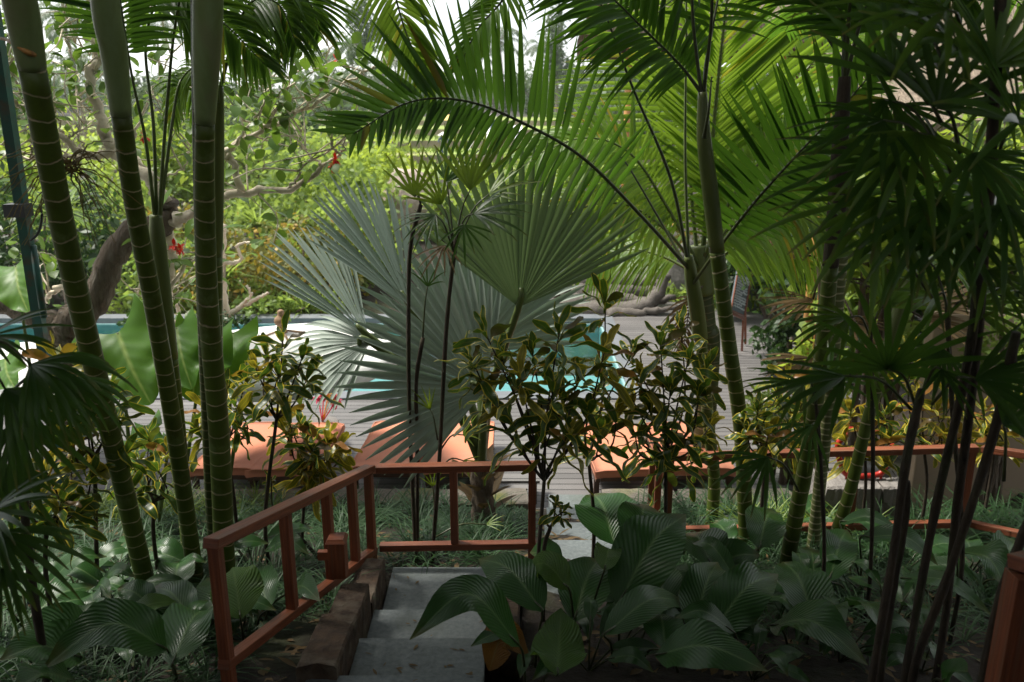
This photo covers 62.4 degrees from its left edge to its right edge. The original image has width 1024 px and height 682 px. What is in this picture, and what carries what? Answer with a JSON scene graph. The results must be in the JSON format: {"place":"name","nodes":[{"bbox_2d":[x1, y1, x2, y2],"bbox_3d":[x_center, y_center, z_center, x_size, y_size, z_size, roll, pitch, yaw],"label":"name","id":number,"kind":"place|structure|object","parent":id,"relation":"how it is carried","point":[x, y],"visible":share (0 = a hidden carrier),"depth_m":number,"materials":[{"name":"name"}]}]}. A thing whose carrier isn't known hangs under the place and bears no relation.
{"place":"outdoors","nodes":[
{"label":"outdoors","id":0,"kind":"place"},
{"bbox_2d":[0,0,777,88],"label":"sky","id":1,"kind":"structure","parent":0,"point":[441,7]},
{"bbox_2d":[0,89,1023,681],"bbox_3d":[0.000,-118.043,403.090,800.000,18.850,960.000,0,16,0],"label":"ground","id":2,"kind":"structure","parent":0,"point":[824,669],"depth_m":5.30,"materials":[{"name":"soil"}]},
{"bbox_2d":[0,260,47,492],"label":"elephant ear","id":3,"kind":"object","parent":2,"relation":"on","point":[13,292],"visible":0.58,"depth_m":8.08},
{"bbox_2d":[0,7,75,517],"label":"lamp pole","id":4,"kind":"object","parent":2,"relation":"on","point":[29,251],"visible":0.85,"depth_m":7.23,"materials":[{"name":"green paint"}]},
{"bbox_2d":[0,581,96,681],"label":"broad leaf plant","id":5,"kind":"object","parent":2,"relation":"on","point":[57,622],"visible":0.61,"depth_m":4.44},
{"bbox_2d":[0,468,103,640],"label":"lady palm","id":6,"kind":"object","parent":2,"relation":"on","point":[14,542],"visible":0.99,"depth_m":3.26,"materials":[{"name":"green plant"}]},
{"bbox_2d":[0,449,116,605],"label":"croton","id":7,"kind":"object","parent":2,"relation":"on","point":[86,508],"visible":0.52,"depth_m":5.17,"materials":[{"name":"green plant"}]},
{"bbox_2d":[0,306,138,681],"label":"lady palm","id":8,"kind":"object","parent":2,"relation":"on","point":[25,432],"visible":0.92,"depth_m":3.38,"materials":[{"name":"green plant"}]},
{"bbox_2d":[0,147,141,306],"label":"shrub","id":9,"kind":"object","parent":2,"relation":"on","point":[94,250],"visible":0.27,"depth_m":19.08,"materials":[{"name":"green plant"}]},
{"bbox_2d":[1,0,153,580],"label":"palm tree","id":10,"kind":"object","parent":2,"relation":"on","point":[23,23],"visible":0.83,"depth_m":4.47,"materials":[{"name":"plant"}]},
{"bbox_2d":[0,37,147,245],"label":"flower stalks","id":11,"kind":"object","parent":10,"relation":"attached to","point":[70,163],"visible":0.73,"depth_m":4.46,"materials":[{"name":"green plant"}]},
{"bbox_2d":[22,330,157,597],"bbox_3d":[-2.680,0.922,5.520,0.790,2.082,0.561,-15,21,-42],"label":"croton","id":12,"kind":"object","parent":2,"relation":"on","point":[133,442],"visible":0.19,"depth_m":5.45,"materials":[{"name":"green plant"}]},
{"bbox_2d":[0,93,192,222],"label":"shrub","id":13,"kind":"object","parent":2,"relation":"on","point":[24,138],"visible":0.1,"depth_m":27.26,"materials":[{"name":"green plant"}]},
{"bbox_2d":[71,293,158,476],"bbox_3d":[-3.490,0.708,7.649,0.853,2.220,0.552,0,16,0],"label":"elephant ear","id":14,"kind":"object","parent":2,"relation":"on","point":[127,346],"visible":0.53,"depth_m":7.49},
{"bbox_2d":[54,561,181,609],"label":"broad leaf plant","id":15,"kind":"object","parent":2,"relation":"on","point":[86,572],"visible":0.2,"depth_m":5.54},
{"bbox_2d":[12,139,228,277],"bbox_3d":[-10.220,-2.463,22.099,5.148,5.456,4.758,0,16,0],"label":"shrub","id":16,"kind":"object","parent":2,"relation":"on","point":[147,200],"visible":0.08,"depth_m":21.45,"materials":[{"name":"green plant"}]},
{"bbox_2d":[45,579,212,681],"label":"broad leaf plant","id":17,"kind":"object","parent":2,"relation":"on","point":[178,630],"visible":0.87,"depth_m":4.41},
{"bbox_2d":[90,0,203,587],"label":"palm tree","id":18,"kind":"object","parent":2,"relation":"on","point":[107,20],"visible":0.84,"depth_m":4.99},
{"bbox_2d":[107,417,199,572],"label":"croton","id":19,"kind":"object","parent":2,"relation":"on","point":[155,459],"visible":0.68,"depth_m":6.14,"materials":[{"name":"green plant"}]},
{"bbox_2d":[114,541,206,601],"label":"broad leaf plant","id":20,"kind":"object","parent":2,"relation":"on","point":[135,590],"visible":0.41,"depth_m":5.76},
{"bbox_2d":[38,0,291,543],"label":"palm tree","id":21,"kind":"object","parent":2,"relation":"on","point":[257,60],"visible":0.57,"depth_m":5.57,"materials":[{"name":"plant"}]},
{"bbox_2d":[106,235,236,313],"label":"shrub","id":22,"kind":"object","parent":2,"relation":"on","point":[128,300],"visible":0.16,"depth_m":18.47,"materials":[{"name":"green plant"}]},
{"bbox_2d":[96,96,251,218],"bbox_3d":[-11.923,-5.639,29.644,6.044,5.741,5.229,0,16,0],"label":"shrub","id":23,"kind":"object","parent":2,"relation":"on","point":[188,174],"visible":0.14,"depth_m":28.25,"materials":[{"name":"green plant"}]},
{"bbox_2d":[116,224,268,329],"bbox_3d":[-4.152,-0.573,11.004,1.884,1.864,0.726,-6,17,-20],"label":"pale tree","id":24,"kind":"object","parent":2,"relation":"on","point":[228,315],"visible":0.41,"depth_m":11.15,"materials":[{"name":"grey plant"}]},
{"bbox_2d":[190,0,212,535],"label":"palm tree","id":25,"kind":"object","parent":2,"relation":"on","point":[207,475],"visible":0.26,"depth_m":5.95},
{"bbox_2d":[175,306,233,498],"bbox_3d":[-3.024,0.747,8.139,0.809,2.116,0.596,0,16,0],"label":"elephant ear","id":26,"kind":"object","parent":2,"relation":"on","point":[187,339],"visible":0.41,"depth_m":7.91},
{"bbox_2d":[148,533,268,579],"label":"broad leaf plant","id":27,"kind":"object","parent":2,"relation":"on","point":[169,549],"visible":0.32,"depth_m":6.35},
{"bbox_2d":[0,0,426,439],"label":"knotty tree","id":28,"kind":"object","parent":2,"relation":"on","point":[108,262],"visible":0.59,"depth_m":8.35,"materials":[{"name":"green plant"}]},
{"bbox_2d":[192,0,235,572],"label":"palm tree","id":29,"kind":"object","parent":2,"relation":"on","point":[207,24],"visible":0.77,"depth_m":4.83,"materials":[{"name":"plant"}]},
{"bbox_2d":[184,357,269,565],"bbox_3d":[-2.200,0.971,6.674,0.895,1.865,0.709,8,18,25],"label":"croton","id":30,"kind":"object","parent":2,"relation":"on","point":[239,418],"visible":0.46,"depth_m":6.52,"materials":[{"name":"green plant"}]},
{"bbox_2d":[135,227,337,313],"bbox_3d":[-6.061,-1.222,18.922,4.251,2.691,2.891,0,16,0],"label":"shrub","id":31,"kind":"object","parent":2,"relation":"on","point":[273,255],"visible":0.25,"depth_m":18.35,"materials":[{"name":"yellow plant"}]},
{"bbox_2d":[224,316,260,472],"bbox_3d":[-2.695,0.786,8.385,0.551,2.023,0.624,0,16,0],"label":"elephant ear","id":32,"kind":"object","parent":2,"relation":"on","point":[244,335],"visible":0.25,"depth_m":8.17},
{"bbox_2d":[156,91,337,223],"bbox_3d":[-8.933,-5.884,29.565,5.849,5.668,5.738,10,18,30],"label":"shrub","id":33,"kind":"object","parent":2,"relation":"on","point":[251,182],"visible":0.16,"depth_m":28.91,"materials":[{"name":"green plant"}]},
{"bbox_2d":[199,515,312,566],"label":"broad leaf plant","id":34,"kind":"object","parent":2,"relation":"on","point":[274,535],"visible":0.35,"depth_m":6.55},
{"bbox_2d":[196,565,319,640],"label":"broad leaf plant","id":35,"kind":"object","parent":2,"relation":"on","point":[248,586],"visible":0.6,"depth_m":5.08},
{"bbox_2d":[160,0,365,348],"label":"palm tree","id":36,"kind":"object","parent":2,"relation":"on","point":[291,32],"visible":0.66,"depth_m":5.77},
{"bbox_2d":[175,275,351,320],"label":"shrub","id":37,"kind":"object","parent":2,"relation":"on","point":[261,301],"visible":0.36,"depth_m":18.05,"materials":[{"name":"green plant"}]},
{"bbox_2d":[230,309,343,565],"bbox_3d":[-1.723,0.828,6.404,0.790,2.202,0.691,6,17,21],"label":"croton","id":38,"kind":"object","parent":2,"relation":"on","point":[285,378],"visible":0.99,"depth_m":6.17,"materials":[{"name":"green plant"}]},
{"bbox_2d":[203,464,377,681],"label":"handrail","id":39,"kind":"object","parent":2,"relation":"on","point":[230,656],"visible":0.88,"depth_m":4.98,"materials":[{"name":"red wood"}]},
{"bbox_2d":[317,532,348,578],"bbox_3d":[-1.186,1.422,5.598,0.196,0.290,0.132,0,16,0],"label":"lantern box","id":40,"kind":"object","parent":39,"relation":"attached to","point":[334,554],"visible":1,"depth_m":5.56,"materials":[{"name":"red wood"}]},
{"bbox_2d":[229,201,377,310],"bbox_3d":[-4.995,-1.725,19.711,4.013,3.019,3.190,0,16,0],"label":"shrub","id":41,"kind":"object","parent":2,"relation":"on","point":[296,227],"visible":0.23,"depth_m":19.60,"materials":[{"name":"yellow plant"}]},
{"bbox_2d":[262,393,362,556],"bbox_3d":[-1.615,1.167,6.903,0.808,1.452,0.646,0,16,0],"label":"croton","id":42,"kind":"object","parent":2,"relation":"on","point":[310,469],"visible":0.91,"depth_m":6.75,"materials":[{"name":"green plant"}]},
{"bbox_2d":[0,323,626,390],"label":"pool basin","id":43,"kind":"object","parent":2,"relation":"in","point":[578,351],"visible":0.01,"depth_m":17.44,"materials":[{"name":"teal tile"}]},
{"bbox_2d":[0,314,644,399],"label":"pool coping","id":44,"kind":"object","parent":43,"relation":"on","point":[264,318],"visible":0.22,"depth_m":17.43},
{"bbox_2d":[224,127,418,250],"bbox_3d":[-5.952,-3.899,25.217,6.633,4.794,5.990,0,16,0],"label":"shrub","id":45,"kind":"object","parent":2,"relation":"on","point":[360,169],"visible":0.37,"depth_m":23.86,"materials":[{"name":"green plant"}]},
{"bbox_2d":[296,613,358,681],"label":"timber kerb","id":46,"kind":"structure","parent":2,"relation":"on","point":[329,651],"depth_m":4.78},
{"bbox_2d":[278,183,422,293],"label":"shrub","id":47,"kind":"object","parent":2,"relation":"on","point":[341,200],"visible":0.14,"depth_m":20.21,"materials":[{"name":"green plant"}]},
{"bbox_2d":[329,583,371,637],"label":"timber kerb","id":48,"kind":"structure","parent":2,"relation":"on","point":[352,598],"depth_m":5.45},
{"bbox_2d":[278,126,437,215],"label":"shrub","id":49,"kind":"object","parent":2,"relation":"on","point":[383,161],"visible":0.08,"depth_m":26.92,"materials":[{"name":"green plant"}]},
{"bbox_2d":[341,0,379,85],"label":"tree","id":50,"kind":"object","parent":2,"relation":"on","point":[350,56],"visible":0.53,"depth_m":84.55,"materials":[{"name":"green plant"}]},
{"bbox_2d":[352,558,385,615],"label":"timber kerb","id":51,"kind":"structure","parent":2,"relation":"on","point":[376,579],"depth_m":6.07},
{"bbox_2d":[12,57,756,114],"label":"woodland","id":52,"kind":"object","parent":2,"relation":"on","point":[138,80],"visible":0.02,"depth_m":136.52,"materials":[{"name":"green plant"}]},
{"bbox_2d":[2,298,860,508],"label":"deck","id":53,"kind":"structure","parent":2,"relation":"on","point":[567,479],"depth_m":11.96,"materials":[{"name":"wood"}]},
{"bbox_2d":[189,421,281,488],"bbox_3d":[-3.203,1.387,10.183,0.762,0.491,1.780,0,16,0],"label":"sunbed","id":54,"kind":"object","parent":53,"relation":"on","point":[257,450],"visible":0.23,"depth_m":9.75,"materials":[{"name":"orange fabric"}]},
{"bbox_2d":[244,422,344,488],"bbox_3d":[-2.550,1.394,10.157,0.762,0.491,1.780,0,16,0],"label":"sunbed","id":55,"kind":"object","parent":53,"relation":"on","point":[256,473],"visible":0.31,"depth_m":9.43,"materials":[{"name":"orange fabric"}]},
{"bbox_2d":[227,309,396,487],"bbox_3d":[-2.537,0.696,9.550,2.470,2.164,2.470,7,17,22],"label":"parasol","id":56,"kind":"object","parent":53,"relation":"on","point":[288,333],"visible":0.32,"depth_m":9.08,"materials":[{"name":"white fabric"}]},
{"bbox_2d":[352,420,425,488],"bbox_3d":[-1.424,1.372,10.236,0.762,0.491,1.780,0,16,0],"label":"sunbed","id":57,"kind":"object","parent":53,"relation":"on","point":[361,458],"visible":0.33,"depth_m":9.77,"materials":[{"name":"orange fabric"}]},
{"bbox_2d":[423,421,494,487],"bbox_3d":[-0.605,1.372,10.236,0.762,0.491,1.780,0,16,0],"label":"sunbed","id":58,"kind":"object","parent":53,"relation":"on","point":[456,446],"visible":0.23,"depth_m":9.88,"materials":[{"name":"orange fabric"}]},
{"bbox_2d":[560,272,677,316],"bbox_3d":[2.251,-0.983,18.395,2.708,1.163,1.500,3,16,10],"label":"driftwood root","id":59,"kind":"object","parent":53,"relation":"on","point":[648,305],"visible":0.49,"depth_m":17.97,"materials":[{"name":"grey wood"}]},
{"bbox_2d":[578,423,663,493],"bbox_3d":[1.252,1.398,10.143,0.762,0.491,1.780,-1,16,-2],"label":"sunbed","id":60,"kind":"object","parent":53,"relation":"on","point":[602,471],"visible":0.32,"depth_m":9.42,"materials":[{"name":"orange fabric"}]},
{"bbox_2d":[721,1,1023,369],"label":"thatched pavilion","id":61,"kind":"structure","parent":53,"relation":"on","point":[904,97],"depth_m":12.55,"materials":[{"name":"brown wood"}]},
{"bbox_2d":[756,240,991,468],"bbox_3d":[3.896,0.309,9.509,2.529,3.138,0.983,8,17,25],"label":"dry fan palm","id":62,"kind":"object","parent":53,"relation":"on","point":[805,299],"visible":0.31,"depth_m":9.51,"materials":[{"name":"green plant"}]},
{"bbox_2d":[343,0,534,102],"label":"palm tree","id":63,"kind":"object","parent":2,"relation":"on","point":[386,23],"visible":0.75,"depth_m":5.74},
{"bbox_2d":[259,138,648,530],"bbox_3d":[-0.623,-0.002,7.713,3.152,3.714,2.452,-6,17,-21],"label":"fan palm","id":64,"kind":"object","parent":2,"relation":"on","point":[519,283],"visible":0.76,"depth_m":6.89,"materials":[{"name":"green plant"}]},
{"bbox_2d":[305,495,611,681],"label":"stone steps","id":65,"kind":"structure","parent":2,"relation":"on","point":[388,641],"depth_m":5.52,"materials":[{"name":"stone"}]},
{"bbox_2d":[375,460,535,558],"bbox_3d":[-0.418,1.408,6.498,1.215,1.037,0.085,0,16,1],"label":"handrail","id":66,"kind":"object","parent":65,"relation":"on","point":[453,469],"visible":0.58,"depth_m":6.42,"materials":[{"name":"red wood"}]},
{"bbox_2d":[382,123,541,564],"bbox_3d":[-0.371,0.195,6.314,1.159,3.643,0.871,0,16,0],"label":"lady palm","id":67,"kind":"object","parent":2,"relation":"on","point":[469,176],"visible":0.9,"depth_m":6.10,"materials":[{"name":"green plant"}]},
{"bbox_2d":[71,475,894,534],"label":"bright grass","id":68,"kind":"structure","parent":2,"relation":"on","point":[255,496],"depth_m":8.35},
{"bbox_2d":[409,552,586,681],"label":"broad leaf plant","id":69,"kind":"object","parent":2,"relation":"on","point":[557,646],"visible":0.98,"depth_m":4.56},
{"bbox_2d":[482,621,528,670],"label":"fallen leaf","id":70,"kind":"object","parent":69,"relation":"on","point":[496,654],"visible":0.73,"depth_m":4.77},
{"bbox_2d":[485,597,519,681],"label":"timber kerb","id":71,"kind":"structure","parent":2,"relation":"on","point":[507,671],"depth_m":5.03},
{"bbox_2d":[11,505,1006,681],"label":"leaf litter","id":72,"kind":"object","parent":2,"relation":"on","point":[592,649],"visible":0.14,"depth_m":5.20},
{"bbox_2d":[0,473,1023,681],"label":"border grass","id":73,"kind":"structure","parent":2,"relation":"on","point":[340,514],"depth_m":6.92,"materials":[{"name":"plant"}]},
{"bbox_2d":[434,301,634,554],"bbox_3d":[0.177,0.823,5.749,1.191,2.246,0.898,8,17,25],"label":"croton","id":74,"kind":"object","parent":2,"relation":"on","point":[552,418],"visible":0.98,"depth_m":5.56,"materials":[{"name":"green plant"}]},
{"bbox_2d":[534,3,572,117],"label":"tree","id":75,"kind":"object","parent":2,"relation":"on","point":[560,52],"visible":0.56,"depth_m":89.55,"materials":[{"name":"green plant"}]},
{"bbox_2d":[530,537,621,642],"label":"broad leaf plant","id":76,"kind":"object","parent":2,"relation":"on","point":[577,582],"visible":0.7,"depth_m":5.18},
{"bbox_2d":[532,598,658,679],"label":"broad leaf plant","id":77,"kind":"object","parent":2,"relation":"on","point":[632,650],"visible":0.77,"depth_m":4.89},
{"bbox_2d":[308,0,899,523],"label":"palm tree","id":78,"kind":"object","parent":2,"relation":"on","point":[468,120],"visible":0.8,"depth_m":5.96,"materials":[{"name":"plant"}]},
{"bbox_2d":[559,272,650,557],"bbox_3d":[0.707,0.700,6.233,0.647,2.494,0.580,-8,18,-25],"label":"croton","id":79,"kind":"object","parent":2,"relation":"on","point":[609,417],"visible":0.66,"depth_m":6.11,"materials":[{"name":"green plant"}]},
{"bbox_2d":[574,492,685,664],"bbox_3d":[0.814,1.422,5.609,0.697,0.814,2.126,0,16,0],"label":"broad leaf plant","id":80,"kind":"object","parent":2,"relation":"on","point":[644,577],"visible":0.86,"depth_m":5.15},
{"bbox_2d":[526,0,786,546],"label":"palm tree","id":81,"kind":"object","parent":2,"relation":"on","point":[671,73],"visible":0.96,"depth_m":5.83,"materials":[{"name":"plant"}]},
{"bbox_2d":[612,305,738,512],"bbox_3d":[1.232,0.849,6.305,0.993,2.215,0.750,0,16,0],"label":"croton","id":82,"kind":"object","parent":2,"relation":"on","point":[659,423],"visible":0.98,"depth_m":6.16,"materials":[{"name":"green plant"}]},
{"bbox_2d":[505,0,913,447],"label":"coconut palm","id":83,"kind":"object","parent":2,"relation":"on","point":[754,56],"visible":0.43,"depth_m":8.95,"materials":[{"name":"green plant"}]},
{"bbox_2d":[655,561,777,672],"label":"broad leaf plant","id":84,"kind":"object","parent":2,"relation":"on","point":[739,596],"visible":0.81,"depth_m":4.91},
{"bbox_2d":[684,505,786,564],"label":"broad leaf plant","id":85,"kind":"object","parent":2,"relation":"on","point":[768,531],"visible":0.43,"depth_m":6.28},
{"bbox_2d":[692,536,792,610],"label":"broad leaf plant","id":86,"kind":"object","parent":2,"relation":"on","point":[716,549],"visible":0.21,"depth_m":5.92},
{"bbox_2d":[675,600,810,681],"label":"broad leaf plant","id":87,"kind":"object","parent":2,"relation":"on","point":[781,657],"visible":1,"depth_m":4.67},
{"bbox_2d":[724,376,802,561],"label":"croton","id":88,"kind":"object","parent":2,"relation":"on","point":[748,432],"visible":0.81,"depth_m":6.61,"materials":[{"name":"green plant"}]},
{"bbox_2d":[744,306,814,376],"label":"shrub","id":89,"kind":"object","parent":2,"relation":"on","point":[782,337],"visible":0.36,"depth_m":13.97,"materials":[{"name":"green plant"}]},
{"bbox_2d":[598,0,1023,547],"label":"palm tree","id":90,"kind":"object","parent":2,"relation":"on","point":[815,524],"visible":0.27,"depth_m":6.68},
{"bbox_2d":[762,546,867,664],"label":"broad leaf plant","id":91,"kind":"object","parent":2,"relation":"on","point":[804,584],"visible":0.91,"depth_m":4.95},
{"bbox_2d":[667,444,978,533],"bbox_3d":[2.620,1.417,7.311,2.593,1.150,0.085,1,16,2],"label":"handrail","id":92,"kind":"object","parent":2,"relation":"on","point":[891,451],"visible":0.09,"depth_m":7.17,"materials":[{"name":"red wood"}]},
{"bbox_2d":[699,265,1023,681],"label":"lady palm","id":93,"kind":"object","parent":2,"relation":"on","point":[887,356],"visible":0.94,"depth_m":3.70,"materials":[{"name":"green plant"}]},
{"bbox_2d":[827,396,905,531],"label":"croton","id":94,"kind":"object","parent":2,"relation":"on","point":[841,429],"visible":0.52,"depth_m":7.44,"materials":[{"name":"green plant"}]},
{"bbox_2d":[720,0,1017,562],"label":"palm tree","id":95,"kind":"object","parent":2,"relation":"on","point":[824,24],"visible":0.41,"depth_m":5.28,"materials":[{"name":"green plant"}]},
{"bbox_2d":[819,595,930,661],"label":"broad leaf plant","id":96,"kind":"object","parent":2,"relation":"on","point":[897,641],"visible":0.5,"depth_m":4.91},
{"bbox_2d":[813,508,937,624],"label":"broad leaf plant","id":97,"kind":"object","parent":2,"relation":"on","point":[841,548],"visible":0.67,"depth_m":6.00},
{"bbox_2d":[789,170,971,445],"bbox_3d":[4.248,-0.173,9.868,2.237,4.373,1.845,-4,16,-12],"label":"shrub","id":98,"kind":"object","parent":2,"relation":"on","point":[865,291],"visible":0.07,"depth_m":9.73,"materials":[{"name":"green plant"}]},
{"bbox_2d":[739,183,1023,643],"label":"lady palm","id":99,"kind":"object","parent":2,"relation":"on","point":[899,297],"visible":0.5,"depth_m":4.89,"materials":[{"name":"green plant"}]},
{"bbox_2d":[747,0,1023,681],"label":"lady palm","id":100,"kind":"object","parent":2,"relation":"on","point":[998,54],"visible":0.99,"depth_m":3.35,"materials":[{"name":"green plant"}]},
{"bbox_2d":[842,559,953,636],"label":"broad leaf plant","id":101,"kind":"object","parent":2,"relation":"on","point":[909,587],"visible":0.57,"depth_m":5.57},
{"bbox_2d":[787,202,1023,445],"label":"shrub","id":102,"kind":"object","parent":2,"relation":"on","point":[854,302],"visible":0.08,"depth_m":10.78,"materials":[{"name":"green plant"}]},
{"bbox_2d":[809,94,1023,528],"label":"palm tree","id":103,"kind":"object","parent":2,"relation":"on","point":[853,475],"visible":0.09,"depth_m":6.16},
{"bbox_2d":[854,521,979,592],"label":"broad leaf plant","id":104,"kind":"object","parent":2,"relation":"on","point":[938,550],"visible":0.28,"depth_m":6.58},
{"bbox_2d":[886,627,973,681],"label":"broad leaf plant","id":105,"kind":"object","parent":2,"relation":"on","point":[957,668],"visible":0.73,"depth_m":4.61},
{"bbox_2d":[878,336,982,533],"bbox_3d":[3.733,0.896,7.585,0.910,1.903,0.786,0,16,0],"label":"croton","id":106,"kind":"object","parent":2,"relation":"on","point":[941,429],"visible":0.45,"depth_m":7.44,"materials":[{"name":"green plant"}]},
{"bbox_2d":[900,530,1023,614],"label":"broad leaf plant","id":107,"kind":"object","parent":2,"relation":"on","point":[991,555],"visible":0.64,"depth_m":5.37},
{"bbox_2d":[908,310,1023,508],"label":"garden wall","id":108,"kind":"structure","parent":2,"relation":"on","point":[1014,476],"depth_m":9.61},
{"bbox_2d":[955,296,1023,508],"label":"shrub","id":109,"kind":"object","parent":2,"relation":"on","point":[997,481],"visible":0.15,"depth_m":8.91,"materials":[{"name":"green plant"}]},
{"bbox_2d":[957,384,1023,521],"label":"croton","id":110,"kind":"object","parent":2,"relation":"on","point":[986,427],"visible":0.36,"depth_m":7.89,"materials":[{"name":"green plant"}]},
{"bbox_2d":[984,550,1023,681],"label":"handrail post","id":111,"kind":"object","parent":2,"relation":"on","point":[1006,659],"visible":1,"depth_m":3.42,"materials":[{"name":"red wood"}]},
{"bbox_2d":[4,120,1023,176],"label":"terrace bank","id":112,"kind":"structure","parent":0,"point":[436,143],"depth_m":58.37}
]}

